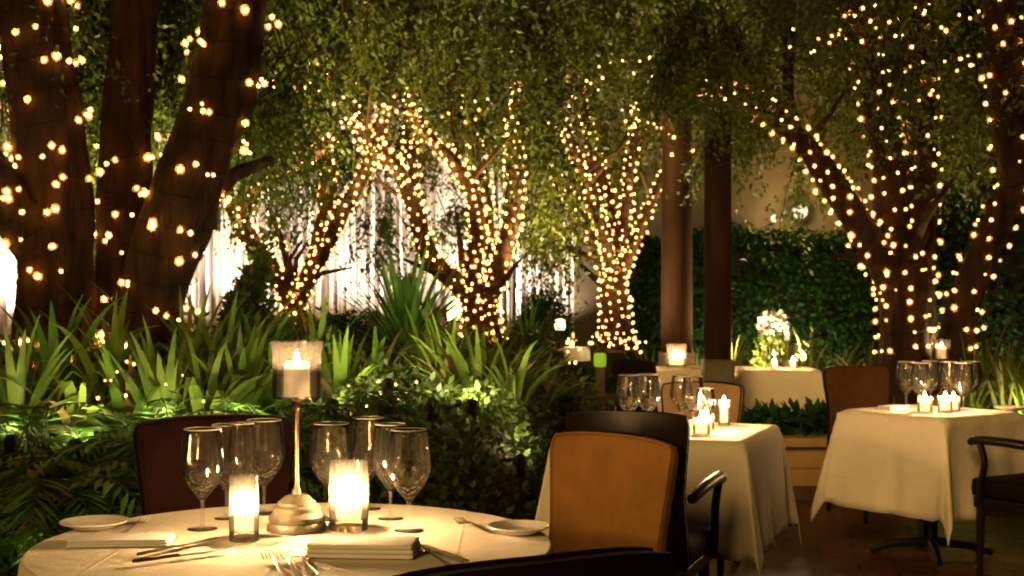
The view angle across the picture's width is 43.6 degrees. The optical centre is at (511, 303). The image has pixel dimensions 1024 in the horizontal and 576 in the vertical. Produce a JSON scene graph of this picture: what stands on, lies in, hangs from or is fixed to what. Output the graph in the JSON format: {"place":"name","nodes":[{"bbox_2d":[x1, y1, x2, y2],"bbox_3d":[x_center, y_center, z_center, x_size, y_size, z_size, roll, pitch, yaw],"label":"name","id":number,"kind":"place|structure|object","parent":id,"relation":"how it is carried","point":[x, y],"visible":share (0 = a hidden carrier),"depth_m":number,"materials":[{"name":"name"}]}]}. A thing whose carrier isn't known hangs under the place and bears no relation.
{"place":"outdoors","nodes":[
{"label":"outdoors","id":0,"kind":"place"},
{"bbox_2d":[0,334,993,575],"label":"garden soil ground","id":1,"kind":"structure","parent":0,"point":[471,475],"depth_m":6.26,"materials":[{"name":"soil"}]},
{"bbox_2d":[0,312,100,439],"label":"strap leaf plant","id":2,"kind":"object","parent":1,"relation":"on","point":[11,391],"visible":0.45,"depth_m":6.22,"materials":[{"name":"green plant"}]},
{"bbox_2d":[0,453,111,566],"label":"fern","id":3,"kind":"object","parent":1,"relation":"on","point":[71,463],"visible":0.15,"depth_m":5.26,"materials":[{"name":"green plant"}]},
{"bbox_2d":[0,468,141,572],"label":"fern","id":4,"kind":"object","parent":1,"relation":"on","point":[57,491],"visible":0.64,"depth_m":4.62,"materials":[{"name":"green plant"}]},
{"bbox_2d":[0,402,141,468],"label":"fern","id":5,"kind":"object","parent":1,"relation":"on","point":[15,420],"visible":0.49,"depth_m":5.83,"materials":[{"name":"green plant"}]},
{"bbox_2d":[0,345,141,438],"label":"strap leaf plant","id":6,"kind":"object","parent":1,"relation":"on","point":[67,389],"visible":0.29,"depth_m":6.12,"materials":[{"name":"green plant"}]},
{"bbox_2d":[0,468,141,575],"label":"fern","id":7,"kind":"object","parent":1,"relation":"on","point":[20,556],"visible":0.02,"depth_m":4.79,"materials":[{"name":"green plant"}]},
{"bbox_2d":[0,417,157,531],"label":"fern","id":8,"kind":"object","parent":1,"relation":"on","point":[44,471],"visible":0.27,"depth_m":5.32,"materials":[{"name":"green plant"}]},
{"bbox_2d":[0,293,158,423],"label":"strap leaf plant","id":9,"kind":"object","parent":1,"relation":"on","point":[44,350],"visible":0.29,"depth_m":6.61,"materials":[{"name":"green plant"}]},
{"bbox_2d":[13,398,184,470],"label":"fern","id":10,"kind":"object","parent":1,"relation":"on","point":[100,436],"visible":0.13,"depth_m":5.71,"materials":[{"name":"green plant"}]},
{"bbox_2d":[32,284,204,404],"bbox_3d":[-2.099,0.264,6.747,0.807,0.749,0.912,0,0,-32],"label":"strap leaf plant","id":11,"kind":"object","parent":1,"relation":"on","point":[118,340],"visible":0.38,"depth_m":6.60,"materials":[{"name":"green plant"}]},
{"bbox_2d":[52,330,214,430],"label":"strap leaf plant","id":12,"kind":"object","parent":1,"relation":"on","point":[119,402],"visible":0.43,"depth_m":6.17,"materials":[{"name":"green plant"}]},
{"bbox_2d":[83,314,230,420],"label":"strap leaf plant","id":13,"kind":"object","parent":1,"relation":"on","point":[154,380],"visible":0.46,"depth_m":6.05,"materials":[{"name":"green plant"}]},
{"bbox_2d":[71,268,293,398],"bbox_3d":[-1.734,0.185,6.963,1.137,0.903,1.185,0,0,14],"label":"strap leaf plant","id":14,"kind":"object","parent":1,"relation":"on","point":[223,325],"visible":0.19,"depth_m":6.79,"materials":[{"name":"green plant"}]},
{"bbox_2d":[99,318,283,414],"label":"strap leaf plant","id":15,"kind":"object","parent":1,"relation":"on","point":[190,385],"visible":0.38,"depth_m":6.26,"materials":[{"name":"green plant"}]},
{"bbox_2d":[25,437,357,531],"bbox_3d":[-1.397,0.935,5.470,1.382,0.750,1.216,0,0,-34],"label":"fern","id":16,"kind":"object","parent":1,"relation":"on","point":[123,466],"visible":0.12,"depth_m":5.24,"materials":[{"name":"green plant"}]},
{"bbox_2d":[0,0,403,404],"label":"tree","id":17,"kind":"object","parent":1,"relation":"on","point":[133,105],"visible":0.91,"depth_m":6.88,"materials":[{"name":"brown plant"}]},
{"bbox_2d":[0,0,109,369],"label":"light string","id":18,"kind":"object","parent":17,"relation":"attached to","point":[38,276],"visible":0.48,"depth_m":6.84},
{"bbox_2d":[96,1,279,347],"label":"light string","id":19,"kind":"object","parent":17,"relation":"attached to","point":[152,222],"visible":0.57,"depth_m":6.67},
{"bbox_2d":[178,317,307,413],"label":"strap leaf plant","id":20,"kind":"object","parent":1,"relation":"on","point":[248,362],"visible":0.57,"depth_m":6.39,"materials":[{"name":"green plant"}]},
{"bbox_2d":[146,288,339,393],"bbox_3d":[-1.578,0.206,6.973,1.075,0.857,1.200,0,0,-43],"label":"strap leaf plant","id":21,"kind":"object","parent":1,"relation":"on","point":[231,341],"visible":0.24,"depth_m":6.86,"materials":[{"name":"green plant"}]},
{"bbox_2d":[209,222,288,351],"bbox_3d":[-1.842,0.100,8.573,0.544,1.337,0.498,0,0,28],"label":"conifer","id":22,"kind":"object","parent":1,"relation":"on","point":[261,278],"visible":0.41,"depth_m":8.55,"materials":[{"name":"green plant"}]},
{"bbox_2d":[134,441,384,509],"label":"fern","id":23,"kind":"object","parent":1,"relation":"on","point":[325,491],"visible":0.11,"depth_m":5.52,"materials":[{"name":"green plant"}]},
{"bbox_2d":[192,305,360,386],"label":"strap leaf plant","id":24,"kind":"object","parent":1,"relation":"on","point":[248,328],"visible":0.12,"depth_m":7.19,"materials":[{"name":"green plant"}]},
{"bbox_2d":[0,318,573,566],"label":"ground cover","id":25,"kind":"object","parent":1,"relation":"on","point":[445,396],"visible":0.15,"depth_m":6.27,"materials":[{"name":"green plant"}]},
{"bbox_2d":[174,393,400,483],"bbox_3d":[-1.213,0.753,5.958,1.196,0.634,1.082,0,0,43],"label":"fern","id":26,"kind":"object","parent":1,"relation":"on","point":[304,432],"visible":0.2,"depth_m":5.94,"materials":[{"name":"green plant"}]},
{"bbox_2d":[257,338,336,411],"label":"strap leaf plant","id":27,"kind":"object","parent":1,"relation":"on","point":[269,394],"visible":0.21,"depth_m":6.82,"materials":[{"name":"green plant"}]},
{"bbox_2d":[245,292,392,398],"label":"strap leaf plant","id":28,"kind":"object","parent":1,"relation":"on","point":[321,334],"visible":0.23,"depth_m":7.50,"materials":[{"name":"green plant"}]},
{"bbox_2d":[220,0,436,320],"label":"tree","id":29,"kind":"object","parent":1,"relation":"on","point":[293,11],"visible":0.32,"depth_m":10.90,"materials":[{"name":"green plant"}]},
{"bbox_2d":[311,104,390,267],"bbox_3d":[-1.409,-0.998,10.888,0.785,1.397,0.283,0,0,30],"label":"light string","id":30,"kind":"object","parent":29,"relation":"attached to","point":[345,205],"visible":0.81,"depth_m":10.82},
{"bbox_2d":[285,312,394,413],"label":"strap leaf plant","id":31,"kind":"object","parent":1,"relation":"on","point":[339,366],"visible":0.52,"depth_m":7.12,"materials":[{"name":"green plant"}]},
{"bbox_2d":[299,301,385,346],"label":"shrub","id":32,"kind":"object","parent":1,"relation":"on","point":[348,320],"visible":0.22,"depth_m":10.36,"materials":[{"name":"green plant"}]},
{"bbox_2d":[257,383,463,471],"bbox_3d":[-0.763,0.668,6.304,1.033,0.526,1.093,0,0,-29],"label":"fern","id":33,"kind":"object","parent":1,"relation":"on","point":[365,402],"visible":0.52,"depth_m":6.18,"materials":[{"name":"green plant"}]},
{"bbox_2d":[302,323,430,395],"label":"strap leaf plant","id":34,"kind":"object","parent":1,"relation":"on","point":[379,359],"visible":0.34,"depth_m":7.49,"materials":[{"name":"green plant"}]},
{"bbox_2d":[306,228,502,371],"bbox_3d":[-0.711,0.009,8.432,1.455,1.056,1.382,0,0,41],"label":"palm","id":35,"kind":"object","parent":1,"relation":"on","point":[406,292],"visible":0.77,"depth_m":8.23,"materials":[{"name":"green plant"}]},
{"bbox_2d":[353,285,502,389],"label":"strap leaf plant","id":36,"kind":"object","parent":1,"relation":"on","point":[417,350],"visible":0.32,"depth_m":7.92,"materials":[{"name":"green plant"}]},
{"bbox_2d":[395,306,493,408],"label":"strap leaf plant","id":37,"kind":"object","parent":1,"relation":"on","point":[436,331],"visible":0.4,"depth_m":7.34,"materials":[{"name":"green plant"}]},
{"bbox_2d":[289,0,654,353],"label":"tree","id":38,"kind":"object","parent":1,"relation":"on","point":[451,82],"visible":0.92,"depth_m":10.78,"materials":[{"name":"green plant"}]},
{"bbox_2d":[345,112,478,310],"bbox_3d":[-0.798,-0.749,10.817,1.226,1.756,0.369,0,0,-13],"label":"light string","id":39,"kind":"object","parent":38,"relation":"attached to","point":[424,211],"visible":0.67,"depth_m":10.75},
{"bbox_2d":[406,103,489,300],"bbox_3d":[-0.419,-0.783,10.594,0.478,1.723,0.916,0,0,40],"label":"light string","id":40,"kind":"object","parent":38,"relation":"attached to","point":[474,197],"visible":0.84,"depth_m":10.51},
{"bbox_2d":[394,312,558,420],"bbox_3d":[-0.195,0.338,7.070,0.881,0.593,0.757,0,0,-17],"label":"strap leaf plant","id":41,"kind":"object","parent":1,"relation":"on","point":[461,369],"visible":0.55,"depth_m":6.90,"materials":[{"name":"green plant"}]},
{"bbox_2d":[454,327,589,422],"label":"strap leaf plant","id":42,"kind":"object","parent":1,"relation":"on","point":[516,382],"visible":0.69,"depth_m":6.83,"materials":[{"name":"green plant"}]},
{"bbox_2d":[484,291,574,349],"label":"strap leaf plant","id":43,"kind":"object","parent":1,"relation":"on","point":[532,320],"visible":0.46,"depth_m":10.45,"materials":[{"name":"green plant"}]},
{"bbox_2d":[509,272,582,346],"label":"bush","id":44,"kind":"object","parent":1,"relation":"on","point":[544,306],"visible":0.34,"depth_m":13.91,"materials":[{"name":"green plant"}]},
{"bbox_2d":[511,350,601,411],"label":"strap leaf plant","id":45,"kind":"object","parent":1,"relation":"on","point":[548,383],"visible":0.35,"depth_m":7.54,"materials":[{"name":"green plant"}]},
{"bbox_2d":[556,341,590,380],"bbox_3d":[0.591,0.612,12.600,0.370,0.504,0.370,0,0,0],"label":"garden table","id":46,"kind":"object","parent":1,"relation":"on","point":[583,353],"visible":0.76,"depth_m":12.45,"materials":[{"name":"beige fabric"}]},
{"bbox_2d":[553,367,613,428],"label":"shrub","id":47,"kind":"object","parent":1,"relation":"on","point":[576,398],"visible":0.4,"depth_m":8.31,"materials":[{"name":"green plant"}]},
{"bbox_2d":[594,353,605,409],"bbox_3d":[0.619,0.823,9.000,0.085,0.957,0.085,0,0,0],"label":"bollard light","id":48,"kind":"object","parent":1,"relation":"on","point":[599,359],"visible":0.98,"depth_m":8.97,"materials":[{"name":"green"}]},
{"bbox_2d":[482,0,757,352],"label":"tree","id":49,"kind":"object","parent":1,"relation":"on","point":[645,16],"visible":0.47,"depth_m":12.37,"materials":[{"name":"green plant"}]},
{"bbox_2d":[624,221,871,370],"bbox_3d":[3.159,0.042,15.177,3.825,2.094,1.193,0,0,0],"label":"hedge","id":50,"kind":"object","parent":1,"relation":"on","point":[828,300],"visible":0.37,"depth_m":14.95,"materials":[{"name":"green plant"}]},
{"bbox_2d":[589,0,1023,404],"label":"tree","id":51,"kind":"object","parent":1,"relation":"on","point":[696,61],"visible":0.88,"depth_m":9.78,"materials":[{"name":"green plant"}]},
{"bbox_2d":[705,80,899,300],"bbox_3d":[2.291,-0.874,9.770,1.703,1.728,0.419,0,0,-14],"label":"light string","id":52,"kind":"object","parent":51,"relation":"attached to","point":[849,212],"visible":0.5,"depth_m":9.72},
{"bbox_2d":[790,335,877,372],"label":"grass clump","id":53,"kind":"object","parent":1,"relation":"on","point":[850,358],"visible":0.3,"depth_m":12.36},
{"bbox_2d":[817,0,1023,406],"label":"tree","id":54,"kind":"object","parent":1,"relation":"on","point":[1009,103],"visible":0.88,"depth_m":8.90,"materials":[{"name":"green plant"}]},
{"bbox_2d":[931,174,1023,349],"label":"light string","id":55,"kind":"object","parent":54,"relation":"attached to","point":[993,276],"visible":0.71,"depth_m":8.91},
{"bbox_2d":[872,71,1023,395],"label":"hedge","id":56,"kind":"object","parent":1,"relation":"on","point":[1004,298],"visible":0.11,"depth_m":13.37,"materials":[{"name":"green plant"}]},
{"bbox_2d":[902,333,1023,409],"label":"grass clump","id":57,"kind":"object","parent":1,"relation":"on","point":[978,403],"visible":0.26,"depth_m":8.71,"materials":[{"name":"green plant"}]},
{"bbox_2d":[952,339,1023,411],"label":"grass clump","id":58,"kind":"object","parent":1,"relation":"on","point":[999,382],"visible":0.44,"depth_m":8.69,"materials":[{"name":"plant"}]},
{"bbox_2d":[964,347,1023,414],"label":"grass clump","id":59,"kind":"object","parent":1,"relation":"on","point":[1016,402],"visible":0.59,"depth_m":8.44,"materials":[{"name":"green plant"}]},
{"bbox_2d":[975,307,1023,408],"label":"grass clump","id":60,"kind":"object","parent":1,"relation":"on","point":[986,353],"visible":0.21,"depth_m":10.46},
{"bbox_2d":[0,0,1023,65],"label":"sky","id":61,"kind":"structure","parent":0,"point":[317,4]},
{"bbox_2d":[696,500,1023,575],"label":"ground","id":62,"kind":"structure","parent":0,"point":[840,542],"depth_m":6.74,"materials":[{"name":"wood"}]},
{"bbox_2d":[133,414,292,515],"bbox_3d":[-0.840,0.825,3.797,0.489,0.955,0.560,0,0,-24],"label":"dining chair","id":63,"kind":"object","parent":62,"relation":"on","point":[164,487],"visible":0.49,"depth_m":3.96,"materials":[{"name":"red fabric"}]},
{"bbox_2d":[0,55,614,272],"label":"pavilion","id":64,"kind":"structure","parent":62,"relation":"on","point":[94,256],"depth_m":17.35,"materials":[{"name":"brown wood"}]},
{"bbox_2d":[0,97,16,334],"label":"drape","id":65,"kind":"object","parent":64,"relation":"hanging from","point":[8,265],"visible":0.07,"depth_m":16.95,"materials":[{"name":"white fabric"}]},
{"bbox_2d":[159,97,212,332],"bbox_3d":[-4.319,-0.739,17.001,0.812,4.032,0.429,0,0,0],"label":"drape","id":66,"kind":"object","parent":64,"relation":"hanging from","point":[203,276],"visible":0.1,"depth_m":16.97,"materials":[{"name":"white fabric"}]},
{"bbox_2d":[212,142,288,331],"bbox_3d":[-3.485,-0.789,17.051,1.144,4.132,0.172,0,0,0],"label":"drape","id":67,"kind":"object","parent":64,"relation":"hanging from","point":[225,269],"visible":0.09,"depth_m":17.04,"materials":[{"name":"white fabric"}]},
{"bbox_2d":[289,90,342,319],"bbox_3d":[-2.651,-0.789,17.099,0.827,4.132,0.167,0,0,0],"label":"drape","id":68,"kind":"object","parent":64,"relation":"hanging from","point":[324,282],"visible":0.09,"depth_m":17.11,"materials":[{"name":"white fabric"}]},
{"bbox_2d":[338,97,417,329],"bbox_3d":[-1.796,-0.739,17.000,1.141,4.032,0.171,0,0,0],"label":"drape","id":69,"kind":"object","parent":64,"relation":"hanging from","point":[344,244],"visible":0.14,"depth_m":17.00,"materials":[{"name":"white fabric"}]},
{"bbox_2d":[415,102,487,334],"bbox_3d":[-0.812,-0.739,17.099,1.126,4.032,0.173,0,0,0],"label":"drape","id":70,"kind":"object","parent":64,"relation":"hanging from","point":[434,208],"visible":0.08,"depth_m":17.10,"materials":[{"name":"white fabric"}]},
{"bbox_2d":[487,98,547,333],"bbox_3d":[0.043,-0.739,16.999,0.865,4.032,0.431,0,0,0],"label":"drape","id":71,"kind":"object","parent":64,"relation":"hanging from","point":[506,300],"visible":0.1,"depth_m":17.00,"materials":[{"name":"white fabric"}]},
{"bbox_2d":[542,97,572,370],"bbox_3d":[0.842,-0.739,17.050,1.016,4.032,0.168,0,0,0],"label":"drape","id":72,"kind":"object","parent":64,"relation":"hanging from","point":[570,296],"visible":0.02,"depth_m":17.05,"materials":[{"name":"white fabric"}]},
{"bbox_2d":[393,547,676,575],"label":"dining chair","id":73,"kind":"object","parent":62,"relation":"on","point":[630,561],"visible":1,"depth_m":1.96,"materials":[{"name":"wood"}]},
{"bbox_2d":[548,431,685,558],"bbox_3d":[0.143,0.840,3.584,0.560,0.925,0.489,0,0,-43],"label":"dining chair","id":74,"kind":"object","parent":62,"relation":"on","point":[609,489],"visible":0.75,"depth_m":3.72,"materials":[{"name":"brown leather"}]},
{"bbox_2d":[611,358,657,411],"bbox_3d":[0.993,0.833,8.650,0.560,0.940,0.440,0,0,-30],"label":"dining chair","id":75,"kind":"object","parent":62,"relation":"on","point":[628,383],"visible":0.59,"depth_m":8.45,"materials":[{"name":"wood"}]},
{"bbox_2d":[565,410,726,575],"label":"dining chair","id":76,"kind":"object","parent":62,"relation":"on","point":[695,547],"visible":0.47,"depth_m":4.40,"materials":[{"name":"wood"}]},
{"bbox_2d":[658,77,695,366],"bbox_3d":[1.494,-0.378,11.600,0.344,3.350,0.344,0,0,0],"label":"post","id":77,"kind":"object","parent":62,"relation":"on","point":[676,289],"visible":0.44,"depth_m":11.48,"materials":[{"name":"wood"}]},
{"bbox_2d":[661,381,744,575],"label":"dining chair","id":78,"kind":"object","parent":62,"relation":"on","point":[734,393],"visible":0.25,"depth_m":6.41,"materials":[{"name":"beige fabric"}]},
{"bbox_2d":[701,95,734,382],"bbox_3d":[1.630,-0.213,10.150,0.270,3.020,0.270,0,0,0],"label":"post","id":79,"kind":"object","parent":62,"relation":"on","point":[717,363],"visible":0.46,"depth_m":10.05,"materials":[{"name":"wood"}]},
{"bbox_2d":[749,308,797,365],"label":"flower bush","id":80,"kind":"object","parent":62,"relation":"on","point":[768,335],"visible":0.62,"depth_m":11.95,"materials":[{"name":"white plant"}]},
{"bbox_2d":[565,66,987,376],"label":"garden wall","id":81,"kind":"structure","parent":62,"relation":"on","point":[753,210],"depth_m":16.45,"materials":[{"name":"beige paint"}]},
{"bbox_2d":[782,431,826,499],"bbox_3d":[1.950,1.089,8.730,1.380,0.415,0.660,0,0,0],"label":"planter","id":82,"kind":"object","parent":62,"relation":"on","point":[805,455],"visible":0.06,"depth_m":8.47,"materials":[{"name":"brown wood"}]},
{"bbox_2d":[741,397,811,435],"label":"shrub","id":83,"kind":"object","parent":82,"relation":"in","point":[754,415],"visible":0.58,"depth_m":8.65,"materials":[{"name":"green plant"}]},
{"bbox_2d":[763,396,826,436],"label":"shrub","id":84,"kind":"object","parent":82,"relation":"in","point":[815,415],"visible":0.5,"depth_m":8.65,"materials":[{"name":"green plant"}]},
{"bbox_2d":[822,365,922,522],"bbox_3d":[2.214,0.845,7.855,0.440,0.915,0.560,0,0,-13],"label":"dining chair","id":85,"kind":"object","parent":62,"relation":"on","point":[845,387],"visible":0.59,"depth_m":8.04,"materials":[{"name":"fabric"}]},
{"bbox_2d":[870,520,992,565],"bbox_3d":[2.159,0.927,6.602,0.600,0.730,0.600,0,0,-35],"label":"dining table","id":86,"kind":"object","parent":62,"relation":"on","point":[931,539],"visible":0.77,"depth_m":6.57,"materials":[{"name":"black metal"}]},
{"bbox_2d":[811,404,1023,546],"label":"tablecloth","id":87,"kind":"object","parent":86,"relation":"on","point":[910,462],"visible":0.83,"depth_m":6.35,"materials":[{"name":"beige fabric"}]},
{"bbox_2d":[967,435,1023,575],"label":"dining chair","id":88,"kind":"object","parent":62,"relation":"on","point":[1004,493],"visible":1,"depth_m":6.00,"materials":[{"name":"black fabric"}]},
{"bbox_3d":[0.695,0.927,5.600,0.770,0.730,0.770,0,0,21],"label":"dining table","id":89,"kind":"object","parent":62,"relation":"on","visible":0},
{"bbox_2d":[535,422,801,575],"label":"tablecloth","id":90,"kind":"object","parent":89,"relation":"on","point":[758,514],"visible":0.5,"depth_m":5.13,"materials":[{"name":"beige fabric"}]},
{"bbox_3d":[1.360,0.927,10.950,0.610,0.730,0.610,0,0,-7],"label":"dining table","id":91,"kind":"object","parent":62,"relation":"on","visible":0},
{"bbox_2d":[615,366,700,411],"bbox_3d":[1.360,0.857,10.950,0.895,0.617,0.901,0,0,-7],"label":"tablecloth","id":92,"kind":"object","parent":91,"relation":"on","point":[665,374],"visible":0.07,"depth_m":10.61,"materials":[{"name":"beige fabric"}]},
{"bbox_3d":[2.240,0.927,10.950,0.650,0.730,0.650,0,0,5],"label":"dining table","id":93,"kind":"object","parent":62,"relation":"on","visible":0},
{"bbox_2d":[735,366,825,411],"bbox_3d":[2.240,0.856,10.950,0.890,0.617,0.902,0,0,5],"label":"tablecloth","id":94,"kind":"object","parent":93,"relation":"on","point":[779,385],"visible":0.39,"depth_m":10.59,"materials":[{"name":"beige fabric"}]},
{"bbox_3d":[-0.502,0.928,2.965,1.164,0.738,1.164,0,0,0],"label":"round table","id":95,"kind":"object","parent":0,"visible":0},
{"bbox_2d":[17,503,553,575],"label":"tablecloth","id":96,"kind":"object","parent":95,"relation":"on","point":[443,529],"visible":0.6,"depth_m":2.89,"materials":[{"name":"beige fabric"}]},
{"bbox_2d":[59,515,128,530],"bbox_3d":[-1.022,0.538,3.132,0.164,0.019,0.164,0,0,0],"label":"side plate","id":97,"kind":"object","parent":96,"relation":"on","point":[93,523],"visible":1,"depth_m":3.16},
{"bbox_2d":[66,532,174,547],"bbox_3d":[-0.897,0.542,2.943,0.226,0.016,0.101,0,0,-4],"label":"napkin","id":98,"kind":"object","parent":96,"relation":"on","point":[150,539],"visible":0.96,"depth_m":2.90,"materials":[{"name":"fabric"}]},
{"bbox_2d":[180,427,224,531],"bbox_3d":[-0.757,0.427,3.128,0.109,0.246,0.107,0,0,27],"label":"wine glass","id":99,"kind":"object","parent":96,"relation":"on","point":[202,492],"visible":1,"depth_m":3.11,"materials":[{"name":"glass"}]},
{"bbox_2d":[208,423,244,519],"bbox_3d":[-0.733,0.429,3.284,0.092,0.242,0.091,0,0,-2],"label":"wine glass","id":100,"kind":"object","parent":96,"relation":"on","point":[211,457],"visible":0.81,"depth_m":3.27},
{"bbox_2d":[226,422,256,508],"bbox_3d":[-0.692,0.427,3.275,0.078,0.246,0.077,0,0,-11],"label":"wine glass","id":101,"kind":"object","parent":96,"relation":"on","point":[249,475],"visible":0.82,"depth_m":3.26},
{"bbox_2d":[229,475,258,542],"bbox_3d":[-0.623,0.474,2.973,0.068,0.149,0.068,0,0,0],"label":"candle jar","id":102,"kind":"object","parent":96,"relation":"on","point":[243,518],"visible":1,"depth_m":2.96,"materials":[{"name":"clear glass"}]},
{"bbox_2d":[243,418,285,515],"bbox_3d":[-0.652,0.427,3.366,0.113,0.246,0.111,0,0,16],"label":"wine glass","id":103,"kind":"object","parent":96,"relation":"on","point":[268,477],"visible":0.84,"depth_m":3.34,"materials":[{"name":"glass"}]},
{"bbox_2d":[267,341,326,534],"bbox_3d":[-0.525,0.321,3.121,0.144,0.458,0.144,0,0,0],"label":"candle holder","id":104,"kind":"object","parent":96,"relation":"on","point":[297,511],"visible":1,"depth_m":3.09,"materials":[{"name":"gold metal"}]},
{"bbox_2d":[309,421,352,520],"bbox_3d":[-0.463,0.427,3.275,0.113,0.246,0.111,0,0,-4],"label":"wine glass","id":105,"kind":"object","parent":96,"relation":"on","point":[323,479],"visible":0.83,"depth_m":3.25,"materials":[{"name":"glass"}]},
{"bbox_2d":[329,460,368,532],"bbox_3d":[-0.398,0.467,3.121,0.098,0.164,0.097,0,0,0],"label":"candle jar","id":106,"kind":"object","parent":96,"relation":"on","point":[348,508],"visible":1,"depth_m":3.10,"materials":[{"name":"clear glass"}]},
{"bbox_2d":[305,535,420,558],"bbox_3d":[-0.326,0.535,2.822,0.236,0.029,0.127,0,0,4],"label":"napkin","id":107,"kind":"object","parent":96,"relation":"on","point":[362,547],"visible":0.96,"depth_m":2.77,"materials":[{"name":"fabric"}]},
{"bbox_2d":[351,416,386,510],"bbox_3d":[-0.387,0.427,3.437,0.102,0.246,0.103,0,0,-35],"label":"wine glass","id":108,"kind":"object","parent":96,"relation":"on","point":[382,454],"visible":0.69,"depth_m":3.42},
{"bbox_2d":[371,422,408,520],"bbox_3d":[-0.312,0.428,3.280,0.096,0.244,0.098,0,0,2],"label":"wine glass","id":109,"kind":"object","parent":96,"relation":"on","point":[385,482],"visible":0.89,"depth_m":3.26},
{"bbox_2d":[387,427,430,532],"bbox_3d":[-0.251,0.427,3.108,0.107,0.246,0.105,0,0,-4],"label":"wine glass","id":110,"kind":"object","parent":96,"relation":"on","point":[411,493],"visible":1,"depth_m":3.09,"materials":[{"name":"glass"}]},
{"bbox_2d":[487,520,549,535],"bbox_3d":[0.015,0.538,3.066,0.150,0.019,0.150,0,0,0],"label":"side plate","id":111,"kind":"object","parent":96,"relation":"on","point":[518,527],"visible":1,"depth_m":3.09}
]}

